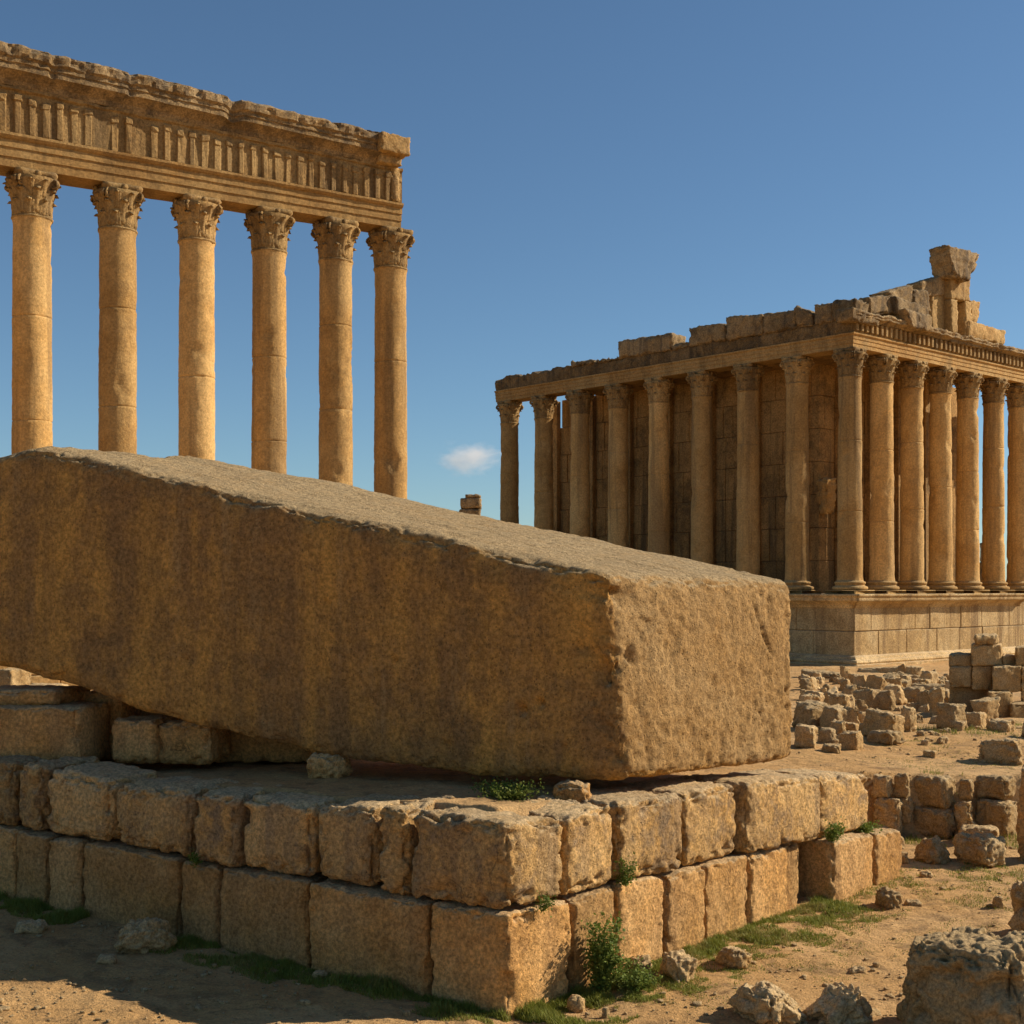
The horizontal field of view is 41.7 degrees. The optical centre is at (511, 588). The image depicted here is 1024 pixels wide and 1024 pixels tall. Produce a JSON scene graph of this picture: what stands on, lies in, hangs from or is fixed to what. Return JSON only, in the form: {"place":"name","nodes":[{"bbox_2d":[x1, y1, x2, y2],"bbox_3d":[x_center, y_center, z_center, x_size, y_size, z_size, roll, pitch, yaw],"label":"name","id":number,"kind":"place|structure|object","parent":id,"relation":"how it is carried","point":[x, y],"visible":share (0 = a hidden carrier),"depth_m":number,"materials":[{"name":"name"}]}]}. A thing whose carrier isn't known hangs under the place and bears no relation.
{"place":"outdoors","nodes":[
{"label":"outdoors","id":0,"kind":"place"},
{"bbox_2d":[459,494,481,515],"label":"broken pier","id":1,"kind":"structure","parent":0,"point":[470,504],"depth_m":82.22,"materials":[{"name":"brown stone"}]},
{"bbox_2d":[0,661,1023,1023],"bbox_3d":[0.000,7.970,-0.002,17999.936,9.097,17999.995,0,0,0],"label":"ground","id":2,"kind":"structure","parent":0,"point":[86,949],"depth_m":22.89,"materials":[{"name":"beige gravel"}]},
{"bbox_2d":[0,667,30,685],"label":"stone block","id":3,"kind":"structure","parent":2,"relation":"on","point":[12,676],"depth_m":40.28,"materials":[{"name":"stone"}]},
{"bbox_2d":[14,919,48,933],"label":"stone","id":4,"kind":"object","parent":2,"relation":"on","point":[32,926],"visible":1,"depth_m":23.52,"materials":[{"name":"stone"}]},
{"bbox_2d":[30,683,68,685],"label":"stone slab","id":5,"kind":"structure","parent":2,"relation":"on","point":[43,684],"depth_m":37.63,"materials":[{"name":"stone"}]},
{"bbox_2d":[96,953,116,964],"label":"stone","id":6,"kind":"object","parent":2,"relation":"on","point":[103,958],"visible":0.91,"depth_m":21.89,"materials":[{"name":"stone"}]},
{"bbox_2d":[79,690,139,759],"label":"stone block","id":7,"kind":"structure","parent":2,"relation":"on","point":[120,709],"depth_m":28.16,"materials":[{"name":"stone"}]},
{"bbox_2d":[100,710,180,761],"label":"stone block","id":8,"kind":"structure","parent":2,"relation":"on","point":[144,713],"depth_m":28.77,"materials":[{"name":"stone"}]},
{"bbox_2d":[111,715,178,763],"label":"stone block","id":9,"kind":"structure","parent":2,"relation":"on","point":[136,739],"depth_m":26.94,"materials":[{"name":"stone"}]},
{"bbox_2d":[114,917,177,953],"bbox_3d":[-6.225,5.889,22.835,1.046,0.642,0.766,0,0,-16],"label":"boulder","id":10,"kind":"object","parent":2,"relation":"on","point":[141,936],"visible":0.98,"depth_m":22.59,"materials":[{"name":"stone"}]},
{"bbox_2d":[158,719,231,764],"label":"stone block","id":11,"kind":"structure","parent":2,"relation":"on","point":[183,741],"depth_m":26.77,"materials":[{"name":"stone"}]},
{"bbox_2d":[0,41,414,685],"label":"temple colonnade","id":12,"kind":"object","parent":2,"relation":"on","point":[122,145],"visible":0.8,"depth_m":72.45,"materials":[{"name":"stone"}]},
{"bbox_2d":[217,731,312,762],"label":"stone block","id":13,"kind":"structure","parent":2,"relation":"on","point":[246,749],"depth_m":27.39,"materials":[{"name":"stone"}]},
{"bbox_2d":[312,970,327,979],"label":"stone","id":14,"kind":"object","parent":2,"relation":"on","point":[316,973],"visible":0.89,"depth_m":21.53,"materials":[{"name":"stone"}]},
{"bbox_2d":[306,752,352,778],"bbox_3d":[-3.454,3.345,25.268,0.825,0.574,0.666,0,0,13],"label":"support stone","id":15,"kind":"object","parent":2,"relation":"on","point":[322,765],"visible":0.97,"depth_m":25.03,"materials":[{"name":"stone"}]},
{"bbox_2d":[0,446,792,780],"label":"megalith","id":16,"kind":"object","parent":15,"relation":"on","point":[330,618],"visible":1,"depth_m":25.22,"materials":[{"name":"stone"}]},
{"bbox_2d":[0,755,901,1016],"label":"terrace wall","id":17,"kind":"structure","parent":2,"relation":"on","point":[422,898],"depth_m":22.76,"materials":[{"name":"stone"}]},
{"bbox_2d":[0,701,110,759],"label":"stone block","id":18,"kind":"structure","parent":17,"relation":"on","point":[72,728],"depth_m":26.75,"materials":[{"name":"stone"}]},
{"bbox_2d":[0,685,89,705],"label":"stone block","id":19,"kind":"structure","parent":18,"relation":"on","point":[34,695],"depth_m":27.16,"materials":[{"name":"stone"}]},
{"bbox_2d":[186,849,202,867],"bbox_3d":[-5.466,4.666,23.250,0.317,0.305,0.466,0,0,-25],"label":"weed","id":20,"kind":"object","parent":17,"relation":"on","point":[195,859],"visible":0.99,"depth_m":23.23,"materials":[{"name":"green plant"}]},
{"bbox_2d":[532,891,556,917],"bbox_3d":[0.483,4.801,20.483,0.368,0.422,0.319,0,0,-23],"label":"weed","id":21,"kind":"object","parent":17,"relation":"on","point":[547,901],"visible":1,"depth_m":20.47,"materials":[{"name":"green plant"}]},
{"bbox_2d":[611,851,639,886],"bbox_3d":[1.867,4.637,22.067,0.449,0.690,0.339,0,0,28],"label":"weed","id":22,"kind":"object","parent":17,"relation":"on","point":[624,877],"visible":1,"depth_m":22.04,"materials":[{"name":"green plant"}]},
{"bbox_2d":[822,816,848,842],"bbox_3d":[6.495,4.871,27.025,0.559,0.632,0.611,0,0,0],"label":"weed","id":23,"kind":"object","parent":17,"relation":"on","point":[833,833],"visible":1,"depth_m":26.96,"materials":[{"name":"green plant"}]},
{"bbox_2d":[852,819,882,833],"bbox_3d":[7.535,5.069,28.551,0.880,0.381,0.700,0,0,-38],"label":"weed","id":24,"kind":"object","parent":17,"relation":"on","point":[866,828],"visible":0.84,"depth_m":28.42,"materials":[{"name":"green plant"}]},
{"bbox_2d":[468,776,547,801],"bbox_3d":[-0.073,3.424,22.660,1.352,0.620,1.326,0,0,0],"label":"weed","id":25,"kind":"object","parent":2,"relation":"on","point":[514,793],"visible":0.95,"depth_m":22.68,"materials":[{"name":"green plant"}]},
{"bbox_2d":[0,721,1023,1023],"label":"grass","id":26,"kind":"structure","parent":2,"relation":"on","point":[384,987],"depth_m":22.53,"materials":[{"name":"green plant"}]},
{"bbox_2d":[552,779,591,803],"bbox_3d":[1.061,3.472,22.893,0.649,0.444,0.555,0,0,23],"label":"support stone","id":27,"kind":"object","parent":2,"relation":"on","point":[576,790],"visible":0.77,"depth_m":22.71,"materials":[{"name":"stone"}]},
{"bbox_2d":[567,994,584,1012],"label":"stone","id":28,"kind":"object","parent":2,"relation":"on","point":[576,1003],"visible":0.99,"depth_m":20.44,"materials":[{"name":"stone"}]},
{"bbox_2d":[580,911,629,992],"bbox_3d":[1.450,5.754,21.132,0.784,1.393,0.696,0,0,25],"label":"weed","id":29,"kind":"object","parent":2,"relation":"on","point":[602,963],"visible":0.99,"depth_m":21.05,"materials":[{"name":"green plant"}]},
{"bbox_2d":[602,1007,609,1018],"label":"stone","id":30,"kind":"object","parent":2,"relation":"on","point":[605,1011],"visible":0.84,"depth_m":20.09,"materials":[{"name":"stone"}]},
{"bbox_2d":[610,956,662,992],"bbox_3d":[1.876,6.161,21.263,1.016,0.625,1.058,0,0,0],"label":"weed","id":31,"kind":"object","parent":2,"relation":"on","point":[635,979],"visible":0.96,"depth_m":21.11,"materials":[{"name":"green plant"}]},
{"bbox_2d":[628,954,651,972],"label":"rock","id":32,"kind":"object","parent":2,"relation":"on","point":[646,960],"visible":0.38,"depth_m":22.16,"materials":[{"name":"stone"}]},
{"bbox_2d":[660,949,697,982],"bbox_3d":[2.727,6.189,21.994,0.519,0.504,0.647,0,0,-24],"label":"rock","id":33,"kind":"object","parent":2,"relation":"on","point":[680,964],"visible":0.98,"depth_m":21.83,"materials":[{"name":"stone"}]},
{"bbox_2d":[715,946,751,969],"bbox_3d":[3.748,6.215,22.629,0.476,0.408,0.614,0,0,-35],"label":"rock","id":34,"kind":"object","parent":2,"relation":"on","point":[732,957],"visible":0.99,"depth_m":22.45,"materials":[{"name":"stone"}]},
{"bbox_2d":[494,245,1023,665],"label":"temple","id":35,"kind":"structure","parent":2,"relation":"on","point":[821,461],"depth_m":106.08,"materials":[{"name":"stone"}]},
{"bbox_2d":[728,980,807,1023],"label":"boulder","id":36,"kind":"object","parent":2,"relation":"on","point":[763,1002],"visible":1,"depth_m":19.62,"materials":[{"name":"stone"}]},
{"bbox_2d":[794,724,817,748],"bbox_3d":[8.587,4.319,39.235,0.662,0.768,0.583,0,0,25],"label":"fallen block","id":37,"kind":"object","parent":2,"relation":"on","point":[805,736],"depth_m":39.03,"materials":[{"name":"stone"}]},
{"bbox_2d":[799,678,813,689],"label":"fallen block","id":38,"kind":"object","parent":2,"relation":"on","point":[805,683],"depth_m":66.53,"materials":[{"name":"stone"}]},
{"bbox_2d":[798,693,814,701],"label":"fallen block","id":39,"kind":"object","parent":2,"relation":"on","point":[808,696],"depth_m":57.04,"materials":[{"name":"stone"}]},
{"bbox_2d":[799,704,822,729],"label":"fallen block","id":40,"kind":"object","parent":2,"relation":"on","point":[810,714],"depth_m":44.17,"materials":[{"name":"stone"}]},
{"bbox_2d":[792,699,829,727],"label":"fallen block","id":41,"kind":"object","parent":2,"relation":"on","point":[800,705],"depth_m":44.91,"materials":[{"name":"stone"}]},
{"bbox_2d":[799,690,824,699],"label":"fallen block","id":42,"kind":"object","parent":2,"relation":"on","point":[821,695],"depth_m":60.99,"materials":[{"name":"stone"}]},
{"bbox_2d":[808,677,819,689],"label":"fallen block","id":43,"kind":"object","parent":2,"relation":"on","point":[813,681],"depth_m":67.43,"materials":[{"name":"stone"}]},
{"bbox_2d":[801,668,839,678],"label":"fallen block","id":44,"kind":"object","parent":2,"relation":"on","point":[825,674],"depth_m":79.05,"materials":[{"name":"stone"}]},
{"bbox_2d":[817,727,835,742],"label":"fallen block","id":45,"kind":"object","parent":2,"relation":"on","point":[826,734],"depth_m":40.16,"materials":[{"name":"stone"}]},
{"bbox_2d":[821,743,840,753],"bbox_3d":[9.157,4.578,38.469,0.568,0.301,0.480,0,0,26],"label":"fallen block","id":46,"kind":"object","parent":2,"relation":"on","point":[831,748],"depth_m":38.31,"materials":[{"name":"stone"}]},
{"bbox_2d":[823,686,838,703],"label":"fallen block","id":47,"kind":"object","parent":2,"relation":"on","point":[834,690],"depth_m":51.54,"materials":[{"name":"stone"}]},
{"bbox_2d":[818,704,849,729],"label":"fallen block","id":48,"kind":"object","parent":2,"relation":"on","point":[830,713],"depth_m":43.62,"materials":[{"name":"stone"}]},
{"bbox_2d":[830,719,845,734],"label":"fallen block","id":49,"kind":"object","parent":2,"relation":"on","point":[838,726],"depth_m":42.30,"materials":[{"name":"stone"}]},
{"bbox_2d":[804,982,873,1023],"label":"boulder","id":50,"kind":"object","parent":2,"relation":"on","point":[837,1003],"visible":1,"depth_m":19.55,"materials":[{"name":"stone"}]},
{"bbox_2d":[828,693,854,707],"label":"fallen block","id":51,"kind":"object","parent":2,"relation":"on","point":[844,700],"depth_m":48.52,"materials":[{"name":"stone"}]},
{"bbox_2d":[838,679,850,690],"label":"fallen block","id":52,"kind":"object","parent":2,"relation":"on","point":[844,683],"depth_m":66.67,"materials":[{"name":"stone"}]},
{"bbox_2d":[840,666,850,678],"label":"fallen block","id":53,"kind":"object","parent":2,"relation":"on","point":[844,671],"depth_m":78.33,"materials":[{"name":"stone"}]},
{"bbox_2d":[841,684,855,694],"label":"fallen block","id":54,"kind":"object","parent":2,"relation":"on","point":[848,689],"depth_m":57.80,"materials":[{"name":"stone"}]},
{"bbox_2d":[839,730,863,749],"bbox_3d":[9.831,4.428,38.992,0.646,0.644,0.526,0,0,33],"label":"fallen block","id":55,"kind":"object","parent":2,"relation":"on","point":[850,740],"depth_m":38.82,"materials":[{"name":"stone"}]},
{"bbox_2d":[843,706,859,724],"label":"fallen block","id":56,"kind":"object","parent":2,"relation":"on","point":[853,715],"depth_m":43.63,"materials":[{"name":"stone"}]},
{"bbox_2d":[845,722,858,730],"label":"fallen block","id":57,"kind":"object","parent":2,"relation":"on","point":[851,726],"depth_m":42.47,"materials":[{"name":"stone"}]},
{"bbox_2d":[848,965,866,973],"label":"stone","id":58,"kind":"object","parent":2,"relation":"on","point":[857,969],"visible":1,"depth_m":22.24,"materials":[{"name":"stone"}]},
{"bbox_2d":[853,675,865,687],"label":"fallen block","id":59,"kind":"object","parent":2,"relation":"on","point":[859,680],"depth_m":69.42,"materials":[{"name":"stone"}]},
{"bbox_2d":[854,699,867,711],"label":"fallen block","id":60,"kind":"object","parent":2,"relation":"on","point":[862,706],"depth_m":51.69,"materials":[{"name":"stone"}]},
{"bbox_2d":[852,689,880,708],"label":"fallen block","id":61,"kind":"object","parent":2,"relation":"on","point":[869,697],"depth_m":53.19,"materials":[{"name":"stone"}]},
{"bbox_2d":[864,674,886,690],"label":"fallen block","id":62,"kind":"object","parent":2,"relation":"on","point":[874,681],"depth_m":63.69,"materials":[{"name":"stone"}]},
{"bbox_2d":[862,708,904,736],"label":"fallen block","id":63,"kind":"object","parent":2,"relation":"on","point":[876,719],"depth_m":41.34,"materials":[{"name":"stone"}]},
{"bbox_2d":[867,730,904,744],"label":"fallen block","id":64,"kind":"object","parent":2,"relation":"on","point":[889,737],"depth_m":40.01,"materials":[{"name":"stone"}]},
{"bbox_2d":[877,690,896,710],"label":"fallen block","id":65,"kind":"object","parent":2,"relation":"on","point":[887,699],"depth_m":53.14,"materials":[{"name":"stone"}]},
{"bbox_2d":[873,797,903,833],"bbox_3d":[9.316,5.663,33.314,0.739,1.040,0.573,0,0,30],"label":"tumbled block","id":66,"kind":"object","parent":2,"relation":"on","point":[887,812],"depth_m":33.09,"materials":[{"name":"stone"}]},
{"bbox_2d":[871,774,892,797],"bbox_3d":[9.211,4.920,33.424,0.490,0.607,0.414,0,0,40],"label":"tumbled block","id":67,"kind":"object","parent":66,"relation":"on","point":[882,787],"depth_m":33.29,"materials":[{"name":"stone"}]},
{"bbox_2d":[874,886,902,908],"bbox_3d":[7.430,6.119,26.589,0.430,0.452,0.610,0,0,-28],"label":"rock","id":68,"kind":"object","parent":2,"relation":"on","point":[886,897],"visible":1,"depth_m":26.42,"materials":[{"name":"stone"}]},
{"bbox_2d":[857,666,924,672],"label":"fallen block","id":69,"kind":"object","parent":2,"relation":"on","point":[879,669],"depth_m":85.51,"materials":[{"name":"stone"}]},
{"bbox_2d":[883,684,906,704],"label":"fallen block","id":70,"kind":"object","parent":2,"relation":"on","point":[901,699],"depth_m":57.12,"materials":[{"name":"stone"}]},
{"bbox_2d":[887,677,903,687],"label":"fallen block","id":71,"kind":"object","parent":2,"relation":"on","point":[895,680],"depth_m":65.53,"materials":[{"name":"stone"}]},
{"bbox_2d":[897,797,913,823],"bbox_3d":[9.726,5.500,33.406,0.463,0.686,0.400,0,0,33],"label":"tumbled block","id":72,"kind":"object","parent":2,"relation":"on","point":[907,808],"depth_m":33.24,"materials":[{"name":"stone"}]},
{"bbox_2d":[892,773,909,797],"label":"tumbled block","id":73,"kind":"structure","parent":72,"relation":"on","point":[901,788],"depth_m":33.26,"materials":[{"name":"stone"}]},
{"bbox_2d":[901,851,909,863],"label":"rock","id":74,"kind":"object","parent":2,"relation":"on","point":[905,859],"visible":0.54,"depth_m":30.32,"materials":[{"name":"stone"}]},
{"bbox_2d":[901,705,916,731],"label":"fallen block","id":75,"kind":"object","parent":2,"relation":"on","point":[910,716],"depth_m":42.99,"materials":[{"name":"stone"}]},
{"bbox_2d":[904,666,921,675],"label":"fallen block","id":76,"kind":"object","parent":2,"relation":"on","point":[913,670],"depth_m":76.17,"materials":[{"name":"stone"}]},
{"bbox_2d":[904,899,921,906],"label":"stone","id":77,"kind":"object","parent":2,"relation":"on","point":[915,902],"visible":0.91,"depth_m":26.56,"materials":[{"name":"stone"}]},
{"bbox_2d":[902,686,924,702],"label":"fallen block","id":78,"kind":"object","parent":2,"relation":"on","point":[912,691],"depth_m":57.88,"materials":[{"name":"stone"}]},
{"bbox_2d":[916,690,929,708],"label":"fallen block","id":79,"kind":"object","parent":2,"relation":"on","point":[922,698],"depth_m":53.05,"materials":[{"name":"stone"}]},
{"bbox_2d":[918,870,933,877],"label":"rock","id":80,"kind":"object","parent":2,"relation":"on","point":[926,874],"visible":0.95,"depth_m":29.09,"materials":[{"name":"stone"}]},
{"bbox_2d":[911,683,944,689],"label":"fallen block","id":81,"kind":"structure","parent":2,"relation":"on","point":[929,686],"depth_m":66.74,"materials":[{"name":"stone"}]},
{"bbox_2d":[919,671,938,682],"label":"fallen block","id":82,"kind":"object","parent":2,"relation":"on","point":[932,676],"depth_m":68.49,"materials":[{"name":"stone"}]},
{"bbox_2d":[922,750,936,757],"bbox_3d":[11.840,4.715,38.127,0.416,0.293,0.318,0,0,32],"label":"fallen block","id":83,"kind":"object","parent":2,"relation":"on","point":[929,753],"depth_m":38.02,"materials":[{"name":"stone"}]},
{"bbox_2d":[914,835,951,863],"bbox_3d":[9.597,5.976,30.760,0.725,0.689,0.810,0,0,-31],"label":"boulder","id":84,"kind":"object","parent":2,"relation":"on","point":[933,850],"visible":0.99,"depth_m":30.53,"materials":[{"name":"stone"}]},
{"bbox_2d":[912,806,955,838],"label":"tumbled block","id":85,"kind":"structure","parent":2,"relation":"on","point":[933,820],"depth_m":33.22,"materials":[{"name":"stone"}]},
{"bbox_2d":[914,774,955,808],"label":"tumbled block","id":86,"kind":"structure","parent":85,"relation":"on","point":[938,791],"depth_m":33.44,"materials":[{"name":"stone"}]},
{"bbox_2d":[928,687,944,716],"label":"fallen block","id":87,"kind":"object","parent":2,"relation":"on","point":[936,695],"depth_m":49.46,"materials":[{"name":"stone"}]},
{"bbox_2d":[936,702,967,728],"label":"fallen block","id":88,"kind":"object","parent":2,"relation":"on","point":[948,715],"depth_m":43.50,"materials":[{"name":"stone"}]},
{"bbox_2d":[951,720,966,730],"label":"fallen block","id":89,"kind":"object","parent":2,"relation":"on","point":[960,725],"depth_m":43.11,"materials":[{"name":"stone"}]},
{"bbox_2d":[896,926,1023,1023],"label":"boulder","id":90,"kind":"object","parent":2,"relation":"on","point":[965,975],"visible":1,"depth_m":18.44,"materials":[{"name":"grey stone"}]},
{"bbox_2d":[953,801,972,835],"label":"tumbled block","id":91,"kind":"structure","parent":2,"relation":"on","point":[962,811],"depth_m":33.06,"materials":[{"name":"stone"}]},
{"bbox_2d":[958,778,973,799],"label":"tumbled block","id":92,"kind":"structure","parent":91,"relation":"on","point":[966,789],"depth_m":33.27,"materials":[{"name":"stone"}]},
{"bbox_2d":[965,712,986,728],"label":"fallen block","id":93,"kind":"object","parent":2,"relation":"on","point":[976,718],"depth_m":44.60,"materials":[{"name":"stone"}]},
{"bbox_2d":[958,824,998,836],"bbox_3d":[11.278,5.987,32.471,0.968,0.572,0.752,0,0,21],"label":"slab","id":94,"kind":"object","parent":2,"relation":"on","point":[974,828],"depth_m":32.28,"materials":[{"name":"stone"}]},
{"bbox_2d":[952,832,1006,866],"bbox_3d":[10.638,5.954,30.584,0.909,0.833,1.125,0,0,-29],"label":"boulder","id":95,"kind":"object","parent":2,"relation":"on","point":[983,849],"visible":0.96,"depth_m":30.26,"materials":[{"name":"stone"}]},
{"bbox_2d":[979,543,981,581],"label":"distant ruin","id":96,"kind":"object","parent":2,"relation":"on","point":[980,567],"visible":0.06,"depth_m":150.33,"materials":[{"name":"beige stone"}]},
{"bbox_2d":[970,696,1000,718],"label":"fallen block","id":97,"kind":"object","parent":2,"relation":"on","point":[989,706],"depth_m":48.83,"materials":[{"name":"stone"}]},
{"bbox_2d":[949,633,1023,717],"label":"ruined wall","id":98,"kind":"structure","parent":2,"relation":"on","point":[986,667],"depth_m":50.20,"materials":[{"name":"stone"}]},
{"bbox_2d":[975,798,1017,836],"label":"tumbled block","id":99,"kind":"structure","parent":2,"relation":"on","point":[1001,815],"depth_m":33.18,"materials":[{"name":"stone"}]},
{"bbox_2d":[975,774,1015,799],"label":"tumbled block","id":100,"kind":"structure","parent":99,"relation":"on","point":[996,786],"depth_m":33.44,"materials":[{"name":"stone"}]},
{"bbox_2d":[992,896,1007,908],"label":"rock","id":101,"kind":"object","parent":2,"relation":"on","point":[997,901],"visible":0.97,"depth_m":26.25,"materials":[{"name":"stone"}]},
{"bbox_2d":[978,738,1022,765],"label":"fallen block","id":102,"kind":"object","parent":2,"relation":"on","point":[1004,751],"depth_m":37.14,"materials":[{"name":"stone"}]},
{"bbox_2d":[986,718,1016,731],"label":"fallen block","id":103,"kind":"object","parent":2,"relation":"on","point":[1001,725],"depth_m":43.27,"materials":[{"name":"stone"}]},
{"bbox_2d":[1008,879,1023,930],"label":"boulder","id":104,"kind":"object","parent":2,"relation":"on","point":[1016,922],"visible":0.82,"depth_m":24.24,"materials":[{"name":"stone"}]},
{"bbox_2d":[1016,765,1023,861],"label":"tumbled block","id":105,"kind":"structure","parent":2,"relation":"on","point":[1020,825],"depth_m":30.83,"materials":[{"name":"stone"}]},
{"bbox_2d":[0,0,1023,580],"label":"sky","id":106,"kind":"structure","parent":0,"point":[581,178],"materials":[{"name":"blue"}]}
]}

